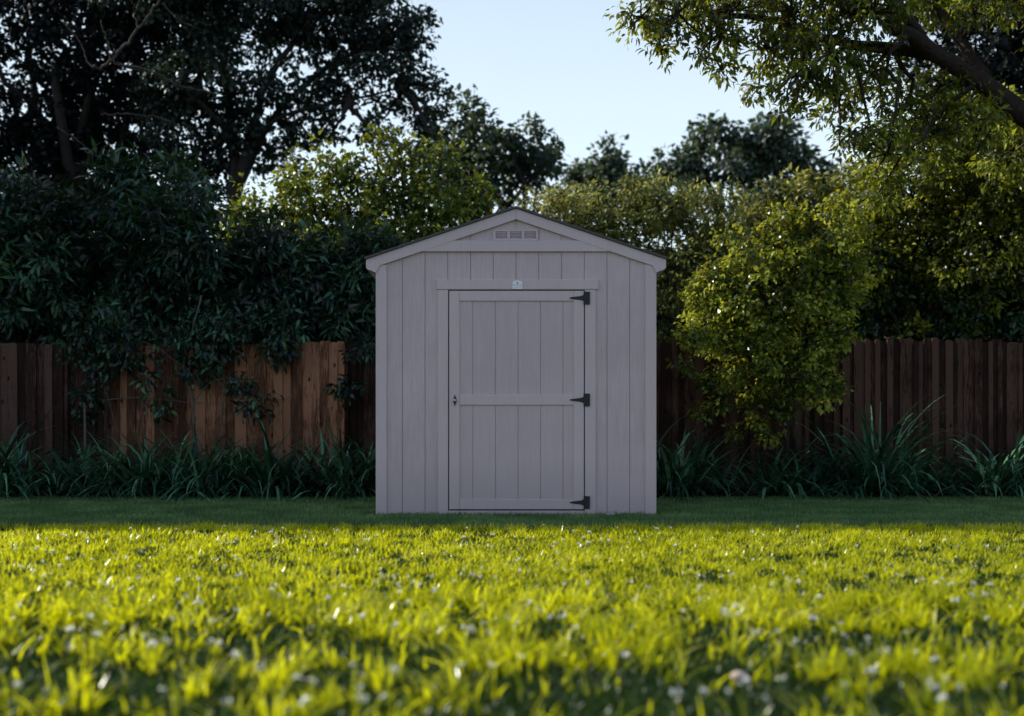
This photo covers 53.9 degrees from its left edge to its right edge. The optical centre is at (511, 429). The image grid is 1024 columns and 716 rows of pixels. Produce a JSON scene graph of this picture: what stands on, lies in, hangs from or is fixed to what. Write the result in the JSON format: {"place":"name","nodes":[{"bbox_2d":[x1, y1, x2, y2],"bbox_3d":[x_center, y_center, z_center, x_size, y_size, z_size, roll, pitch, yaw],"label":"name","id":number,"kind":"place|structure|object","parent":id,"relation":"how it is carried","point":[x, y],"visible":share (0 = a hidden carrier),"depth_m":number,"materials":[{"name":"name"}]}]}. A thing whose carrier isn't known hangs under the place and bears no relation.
{"place":"outdoors","nodes":[
{"label":"outdoors","id":0,"kind":"place"},
{"bbox_2d":[0,0,1021,250],"label":"sky","id":1,"kind":"structure","parent":0,"point":[556,60],"materials":[{"name":"blue"}]},
{"bbox_2d":[0,519,1023,603],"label":"lawn grass","id":2,"kind":"structure","parent":0,"point":[170,577],"depth_m":5.81,"materials":[{"name":"green plant"}]},
{"bbox_2d":[0,498,1023,715],"bbox_3d":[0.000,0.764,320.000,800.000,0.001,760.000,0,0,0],"label":"ground","id":3,"kind":"structure","parent":0,"point":[107,710],"depth_m":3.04,"materials":[{"name":"green plant"}]},
{"bbox_2d":[13,681,21,700],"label":"clover flower","id":4,"kind":"object","parent":3,"relation":"on","point":[17,682],"visible":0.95,"depth_m":2.67,"materials":[{"name":"white plant"}]},
{"bbox_2d":[65,644,72,672],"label":"clover flower","id":5,"kind":"object","parent":3,"relation":"on","point":[69,645],"visible":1,"depth_m":2.93,"materials":[{"name":"white plant"}]},
{"bbox_2d":[65,625,74,655],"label":"clover flower","id":6,"kind":"object","parent":3,"relation":"on","point":[70,627],"visible":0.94,"depth_m":3.26,"materials":[{"name":"white plant"}]},
{"bbox_2d":[76,613,92,635],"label":"clover flower","id":7,"kind":"object","parent":3,"relation":"on","point":[90,615],"visible":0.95,"depth_m":3.41,"materials":[{"name":"white plant"}]},
{"bbox_2d":[0,137,216,352],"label":"oleander shrub","id":8,"kind":"object","parent":3,"relation":"on","point":[51,274],"visible":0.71,"depth_m":12.92,"materials":[{"name":"teal plant"}]},
{"bbox_2d":[0,0,221,227],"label":"dark tree","id":9,"kind":"object","parent":3,"relation":"on","point":[52,149],"visible":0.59,"depth_m":20.37,"materials":[{"name":"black plant"}]},
{"bbox_2d":[150,640,157,665],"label":"clover flower","id":10,"kind":"object","parent":3,"relation":"on","point":[153,641],"visible":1,"depth_m":3.13,"materials":[{"name":"white plant"}]},
{"bbox_2d":[153,686,166,707],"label":"clover flower","id":11,"kind":"object","parent":3,"relation":"on","point":[160,688],"visible":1,"depth_m":2.53,"materials":[{"name":"white plant"}]},
{"bbox_2d":[162,638,170,665],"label":"clover flower","id":12,"kind":"object","parent":3,"relation":"on","point":[165,648],"visible":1,"depth_m":2.99,"materials":[{"name":"white plant"}]},
{"bbox_2d":[0,163,348,345],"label":"laurel thicket","id":13,"kind":"object","parent":3,"relation":"on","point":[57,176],"depth_m":15.89,"materials":[{"name":"green plant"}]},
{"bbox_2d":[194,598,203,624],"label":"clover flower","id":14,"kind":"object","parent":3,"relation":"on","point":[198,599],"visible":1,"depth_m":3.68,"materials":[{"name":"white plant"}]},
{"bbox_2d":[91,156,334,345],"bbox_3d":[-3.786,-1.322,12.837,3.218,4.292,1.825,0,0,0],"label":"oleander shrub","id":15,"kind":"object","parent":3,"relation":"on","point":[184,251],"visible":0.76,"depth_m":12.48,"materials":[{"name":"teal plant"}]},
{"bbox_2d":[214,640,222,665],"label":"clover flower","id":16,"kind":"object","parent":3,"relation":"on","point":[219,648],"visible":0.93,"depth_m":3.19,"materials":[{"name":"white plant"}]},
{"bbox_2d":[221,698,231,715],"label":"clover flower","id":17,"kind":"object","parent":3,"relation":"on","point":[228,700],"visible":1,"depth_m":2.46,"materials":[{"name":"white plant"}]},
{"bbox_2d":[230,650,239,686],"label":"clover flower","id":18,"kind":"object","parent":3,"relation":"on","point":[236,653],"visible":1,"depth_m":2.86,"materials":[{"name":"white plant"}]},
{"bbox_2d":[255,663,263,687],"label":"clover flower","id":19,"kind":"object","parent":3,"relation":"on","point":[258,664],"visible":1,"depth_m":2.75,"materials":[{"name":"white plant"}]},
{"bbox_2d":[78,0,467,216],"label":"dark tree","id":20,"kind":"object","parent":3,"relation":"on","point":[296,23],"visible":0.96,"depth_m":19.66,"materials":[{"name":"green plant"}]},
{"bbox_2d":[293,674,303,703],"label":"clover flower","id":21,"kind":"object","parent":3,"relation":"on","point":[296,676],"visible":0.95,"depth_m":2.69,"materials":[{"name":"white plant"}]},
{"bbox_2d":[299,696,313,715],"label":"clover flower","id":22,"kind":"object","parent":3,"relation":"on","point":[305,698],"visible":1,"depth_m":2.50,"materials":[{"name":"white plant"}]},
{"bbox_2d":[307,678,317,710],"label":"clover flower","id":23,"kind":"object","parent":3,"relation":"on","point":[309,679],"visible":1,"depth_m":2.59,"materials":[{"name":"white plant"}]},
{"bbox_2d":[264,212,410,344],"bbox_3d":[-1.947,-1.002,12.829,2.514,3.640,1.557,0,0,0],"label":"oleander shrub","id":24,"kind":"object","parent":3,"relation":"on","point":[345,289],"visible":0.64,"depth_m":12.45,"materials":[{"name":"teal plant"}]},
{"bbox_2d":[357,613,365,641],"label":"clover flower","id":25,"kind":"object","parent":3,"relation":"on","point":[360,615],"visible":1,"depth_m":3.50,"materials":[{"name":"white plant"}]},
{"bbox_2d":[357,694,366,715],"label":"clover flower","id":26,"kind":"object","parent":3,"relation":"on","point":[361,699],"visible":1,"depth_m":2.47,"materials":[{"name":"white plant"}]},
{"bbox_2d":[213,123,527,273],"bbox_3d":[-1.742,-1.779,14.203,5.134,5.232,2.472,0,0,0],"label":"leafy shrub","id":27,"kind":"object","parent":3,"relation":"on","point":[377,201],"visible":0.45,"depth_m":14.05,"materials":[{"name":"green plant"}]},
{"bbox_2d":[388,666,397,700],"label":"clover flower","id":28,"kind":"object","parent":3,"relation":"on","point":[393,667],"visible":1,"depth_m":2.63,"materials":[{"name":"white plant"}]},
{"bbox_2d":[467,625,475,647],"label":"clover flower","id":29,"kind":"object","parent":3,"relation":"on","point":[470,627],"visible":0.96,"depth_m":3.33,"materials":[{"name":"white plant"}]},
{"bbox_2d":[398,83,568,222],"bbox_3d":[-0.600,-3.562,23.988,4.092,8.797,3.437,0,0,0],"label":"distant tree","id":30,"kind":"object","parent":3,"relation":"on","point":[498,160],"visible":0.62,"depth_m":23.58,"materials":[{"name":"green plant"}]},
{"bbox_2d":[159,194,810,343],"bbox_3d":[0.151,-1.798,26.980,57.947,8.036,10.114,0,0,0],"label":"wood","id":31,"kind":"object","parent":3,"relation":"on","point":[728,207],"depth_m":24.37,"materials":[{"name":"green plant"}]},
{"bbox_2d":[489,663,499,688],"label":"clover flower","id":32,"kind":"object","parent":3,"relation":"on","point":[490,664],"visible":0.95,"depth_m":2.82,"materials":[{"name":"white plant"}]},
{"bbox_2d":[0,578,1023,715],"bbox_3d":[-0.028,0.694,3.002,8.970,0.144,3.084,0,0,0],"label":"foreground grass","id":33,"kind":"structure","parent":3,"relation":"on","point":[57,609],"depth_m":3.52,"materials":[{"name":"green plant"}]},
{"bbox_2d":[0,337,1023,487],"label":"wooden fence","id":34,"kind":"object","parent":3,"relation":"on","point":[898,379],"visible":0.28,"depth_m":12.21,"materials":[{"name":"brown wood"}]},
{"bbox_2d":[53,292,375,466],"bbox_3d":[-3.493,-0.408,11.984,3.975,2.505,0.628,0,0,0],"label":"climbing vine","id":35,"kind":"object","parent":34,"relation":"attached to","point":[278,343],"visible":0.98,"depth_m":11.96,"materials":[{"name":"teal plant"}]},
{"bbox_2d":[0,495,1023,528],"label":"shaded grass","id":36,"kind":"structure","parent":3,"relation":"on","point":[847,511],"depth_m":8.98,"materials":[{"name":"green plant"}]},
{"bbox_2d":[6,487,1023,497],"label":"planting bed","id":37,"kind":"object","parent":3,"relation":"on","point":[719,494],"visible":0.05,"depth_m":11.26,"materials":[{"name":"soil"}]},
{"bbox_2d":[0,405,84,500],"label":"strap leaved plant","id":38,"kind":"object","parent":37,"relation":"on","point":[9,464],"visible":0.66,"depth_m":11.14,"materials":[{"name":"green plant"}]},
{"bbox_2d":[0,440,113,498],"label":"strap leaved plant","id":39,"kind":"object","parent":37,"relation":"on","point":[47,485],"visible":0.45,"depth_m":11.23,"materials":[{"name":"green plant"}]},
{"bbox_2d":[83,403,86,451],"bbox_3d":[-5.042,0.223,11.900,0.041,1.082,0.028,0,0,0],"label":"garden stake","id":40,"kind":"object","parent":37,"relation":"on","point":[84,412],"visible":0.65,"depth_m":11.89,"materials":[{"name":"grey metal"}]},
{"bbox_2d":[20,432,198,499],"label":"strap leaved plant","id":41,"kind":"object","parent":37,"relation":"on","point":[88,491],"visible":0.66,"depth_m":11.09,"materials":[{"name":"green plant"}]},
{"bbox_2d":[41,414,252,499],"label":"strap leaved plant","id":42,"kind":"object","parent":37,"relation":"on","point":[143,472],"visible":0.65,"depth_m":11.09,"materials":[{"name":"green plant"}]},
{"bbox_2d":[77,422,293,501],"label":"strap leaved plant","id":43,"kind":"object","parent":37,"relation":"on","point":[201,485],"visible":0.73,"depth_m":11.05,"materials":[{"name":"green plant"}]},
{"bbox_2d":[148,435,315,498],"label":"strap leaved plant","id":44,"kind":"object","parent":37,"relation":"on","point":[237,460],"visible":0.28,"depth_m":11.21,"materials":[{"name":"green plant"}]},
{"bbox_2d":[190,420,359,501],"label":"strap leaved plant","id":45,"kind":"object","parent":37,"relation":"on","point":[269,473],"visible":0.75,"depth_m":11.07,"materials":[{"name":"green plant"}]},
{"bbox_2d":[241,411,375,500],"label":"strap leaved plant","id":46,"kind":"object","parent":37,"relation":"on","point":[346,467],"visible":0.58,"depth_m":11.08,"materials":[{"name":"green plant"}]},
{"bbox_2d":[260,444,369,497],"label":"strap leaved plant","id":47,"kind":"object","parent":37,"relation":"on","point":[313,480],"visible":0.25,"depth_m":11.39,"materials":[{"name":"green plant"}]},
{"bbox_2d":[299,430,375,498],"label":"strap leaved plant","id":48,"kind":"object","parent":37,"relation":"on","point":[372,464],"visible":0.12,"depth_m":11.15,"materials":[{"name":"green plant"}]},
{"bbox_2d":[656,415,778,502],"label":"strap leaved plant","id":49,"kind":"object","parent":37,"relation":"on","point":[670,470],"visible":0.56,"depth_m":11.10,"materials":[{"name":"green plant"}]},
{"bbox_2d":[656,433,778,499],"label":"strap leaved plant","id":50,"kind":"object","parent":37,"relation":"on","point":[728,488],"visible":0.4,"depth_m":11.35,"materials":[{"name":"green plant"}]},
{"bbox_2d":[665,197,881,477],"bbox_3d":[2.999,-0.951,11.500,2.471,3.438,1.334,0,0,0],"label":"garden shrub","id":51,"kind":"object","parent":37,"relation":"on","point":[793,292],"visible":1,"depth_m":11.40,"materials":[{"name":"green plant"}]},
{"bbox_2d":[708,440,861,500],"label":"strap leaved plant","id":52,"kind":"object","parent":37,"relation":"on","point":[792,486],"visible":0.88,"depth_m":11.30,"materials":[{"name":"green plant"}]},
{"bbox_2d":[738,437,891,497],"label":"strap leaved plant","id":53,"kind":"object","parent":37,"relation":"on","point":[828,469],"visible":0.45,"depth_m":11.30,"materials":[{"name":"green plant"}]},
{"bbox_2d":[767,393,1002,503],"bbox_3d":[4.067,0.166,11.217,2.831,1.196,2.777,0,0,0],"label":"strap leaved plant","id":54,"kind":"object","parent":37,"relation":"on","point":[870,472],"visible":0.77,"depth_m":11.04,"materials":[{"name":"green plant"}]},
{"bbox_2d":[898,434,991,497],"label":"strap leaved plant","id":55,"kind":"object","parent":37,"relation":"on","point":[945,479],"visible":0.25,"depth_m":11.41,"materials":[{"name":"green plant"}]},
{"bbox_2d":[913,429,1023,499],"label":"strap leaved plant","id":56,"kind":"object","parent":37,"relation":"on","point":[984,482],"visible":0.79,"depth_m":11.26,"materials":[{"name":"green plant"}]},
{"bbox_2d":[965,426,1023,497],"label":"strap leaved plant","id":57,"kind":"object","parent":37,"relation":"on","point":[1020,468],"visible":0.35,"depth_m":11.20,"materials":[{"name":"green plant"}]},
{"bbox_2d":[365,206,667,515],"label":"garden shed","id":58,"kind":"structure","parent":3,"relation":"on","point":[515,359],"depth_m":8.87,"materials":[{"name":"beige paint"}]},
{"bbox_2d":[449,291,589,508],"bbox_3d":[0.067,-0.258,8.849,1.237,1.922,0.065,0,0,0],"label":"door","id":59,"kind":"structure","parent":58,"relation":"in","point":[518,399],"depth_m":8.87,"materials":[{"name":"beige paint"}]},
{"bbox_2d":[377,511,658,516],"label":"untrimmed grass","id":60,"kind":"structure","parent":3,"relation":"on","point":[557,513],"depth_m":8.84,"materials":[{"name":"green plant"}]},
{"bbox_2d":[559,613,565,636],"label":"clover flower","id":61,"kind":"object","parent":3,"relation":"on","point":[562,622],"visible":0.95,"depth_m":3.46,"materials":[{"name":"white plant"}]},
{"bbox_2d":[510,178,639,242],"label":"hedge shrub","id":62,"kind":"object","parent":3,"relation":"on","point":[552,208],"visible":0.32,"depth_m":15.10,"materials":[{"name":"green plant"}]},
{"bbox_2d":[542,130,674,239],"bbox_3d":[3.167,-4.320,32.280,4.477,10.428,2.556,0,0,0],"label":"distant tree","id":63,"kind":"object","parent":3,"relation":"on","point":[610,167],"visible":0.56,"depth_m":31.90,"materials":[{"name":"green plant"}]},
{"bbox_2d":[621,651,628,683],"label":"clover flower","id":64,"kind":"object","parent":3,"relation":"on","point":[623,653],"visible":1,"depth_m":2.81,"materials":[{"name":"white plant"}]},
{"bbox_2d":[583,165,715,340],"bbox_3d":[2.166,-1.522,15.398,2.100,4.709,1.736,0,0,19],"label":"hedge shrub","id":65,"kind":"object","parent":3,"relation":"on","point":[650,229],"visible":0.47,"depth_m":14.98,"materials":[{"name":"green plant"}]},
{"bbox_2d":[669,688,681,715],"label":"clover flower","id":66,"kind":"object","parent":3,"relation":"on","point":[672,691],"visible":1,"depth_m":2.56,"materials":[{"name":"white plant"}]},
{"bbox_2d":[700,687,707,711],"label":"clover flower","id":67,"kind":"object","parent":3,"relation":"on","point":[704,689],"visible":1,"depth_m":2.59,"materials":[{"name":"white plant"}]},
{"bbox_2d":[646,176,767,342],"bbox_3d":[2.777,-1.433,14.803,2.283,4.565,1.470,0,0,-22],"label":"hedge shrub","id":68,"kind":"object","parent":3,"relation":"on","point":[715,204],"visible":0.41,"depth_m":14.66,"materials":[{"name":"green plant"}]},
{"bbox_2d":[721,608,728,625],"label":"clover flower","id":69,"kind":"object","parent":3,"relation":"on","point":[725,609],"visible":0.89,"depth_m":3.61,"materials":[{"name":"white plant"}]},
{"bbox_2d":[611,107,855,248],"bbox_3d":[6.685,-4.454,30.034,7.699,10.610,3.626,0,0,0],"label":"distant tree","id":70,"kind":"object","parent":3,"relation":"on","point":[766,150],"visible":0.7,"depth_m":29.39,"materials":[{"name":"green plant"}]},
{"bbox_2d":[732,603,741,628],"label":"clover flower","id":71,"kind":"object","parent":3,"relation":"on","point":[735,605],"visible":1,"depth_m":3.62,"materials":[{"name":"white plant"}]},
{"bbox_2d":[731,671,747,679],"bbox_3d":[0.654,0.709,2.901,0.051,0.026,0.042,0,0,0],"label":"pebble","id":72,"kind":"object","parent":3,"relation":"on","point":[737,676],"visible":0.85,"depth_m":2.89,"materials":[{"name":"white stone"}]},
{"bbox_2d":[737,676,748,715],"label":"clover flower","id":73,"kind":"object","parent":3,"relation":"on","point":[745,679],"visible":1,"depth_m":2.53,"materials":[{"name":"white plant"}]},
{"bbox_2d":[750,629,760,657],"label":"clover flower","id":74,"kind":"object","parent":3,"relation":"on","point":[751,630],"visible":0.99,"depth_m":3.26,"materials":[{"name":"white plant"}]},
{"bbox_2d":[777,675,784,703],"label":"clover flower","id":75,"kind":"object","parent":3,"relation":"on","point":[783,676],"visible":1,"depth_m":2.61,"materials":[{"name":"white plant"}]},
{"bbox_2d":[790,638,804,664],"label":"clover flower","id":76,"kind":"object","parent":3,"relation":"on","point":[794,639],"visible":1,"depth_m":3.05,"materials":[{"name":"white plant"}]},
{"bbox_2d":[602,0,1023,218],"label":"overhanging tree","id":77,"kind":"object","parent":3,"relation":"on","point":[804,38],"visible":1,"depth_m":10.09,"materials":[{"name":"green plant"}]},
{"bbox_2d":[809,615,817,635],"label":"clover flower","id":78,"kind":"object","parent":3,"relation":"on","point":[812,616],"visible":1,"depth_m":3.57,"materials":[{"name":"white plant"}]},
{"bbox_2d":[656,223,1023,341],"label":"laurel thicket","id":79,"kind":"object","parent":3,"relation":"on","point":[681,322],"depth_m":15.56,"materials":[{"name":"green plant"}]},
{"bbox_2d":[847,650,854,670],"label":"clover flower","id":80,"kind":"object","parent":3,"relation":"on","point":[852,652],"visible":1,"depth_m":2.87,"materials":[{"name":"white plant"}]},
{"bbox_2d":[717,145,1023,345],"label":"leafy tree","id":81,"kind":"object","parent":3,"relation":"on","point":[788,196],"visible":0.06,"depth_m":15.33,"materials":[{"name":"green plant"}]},
{"bbox_2d":[864,667,876,703],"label":"clover flower","id":82,"kind":"object","parent":3,"relation":"on","point":[873,669],"visible":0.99,"depth_m":2.67,"materials":[{"name":"white plant"}]},
{"bbox_2d":[875,648,888,679],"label":"clover flower","id":83,"kind":"object","parent":3,"relation":"on","point":[886,649],"visible":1,"depth_m":2.85,"materials":[{"name":"white plant"}]},
{"bbox_2d":[803,226,1023,342],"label":"laurel shrub","id":84,"kind":"object","parent":3,"relation":"on","point":[1009,325],"visible":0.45,"depth_m":12.72,"materials":[{"name":"teal plant"}]},
{"bbox_2d":[815,74,1023,342],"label":"leafy tree","id":85,"kind":"object","parent":3,"relation":"on","point":[962,211],"visible":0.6,"depth_m":12.54,"materials":[{"name":"green plant"}]},
{"bbox_2d":[921,680,937,709],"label":"clover flower","id":86,"kind":"object","parent":3,"relation":"on","point":[931,683],"visible":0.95,"depth_m":2.63,"materials":[{"name":"white plant"}]},
{"bbox_2d":[930,656,938,681],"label":"clover flower","id":87,"kind":"object","parent":3,"relation":"on","point":[934,657],"visible":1,"depth_m":2.96,"materials":[{"name":"white plant"}]},
{"bbox_2d":[937,693,947,715],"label":"clover flower","id":88,"kind":"object","parent":3,"relation":"on","point":[943,695],"visible":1,"depth_m":2.51,"materials":[{"name":"white plant"}]},
{"bbox_2d":[948,683,962,708],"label":"clover flower","id":89,"kind":"object","parent":3,"relation":"on","point":[959,685],"visible":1,"depth_m":2.60,"materials":[{"name":"white plant"}]},
{"bbox_2d":[890,0,1023,206],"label":"dark tree","id":90,"kind":"object","parent":3,"relation":"on","point":[1004,62],"visible":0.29,"depth_m":17.23,"materials":[{"name":"green plant"}]},
{"bbox_2d":[971,591,987,611],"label":"clover flower","id":91,"kind":"object","parent":3,"relation":"on","point":[985,593],"visible":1,"depth_m":3.96,"materials":[{"name":"white plant"}]}
]}

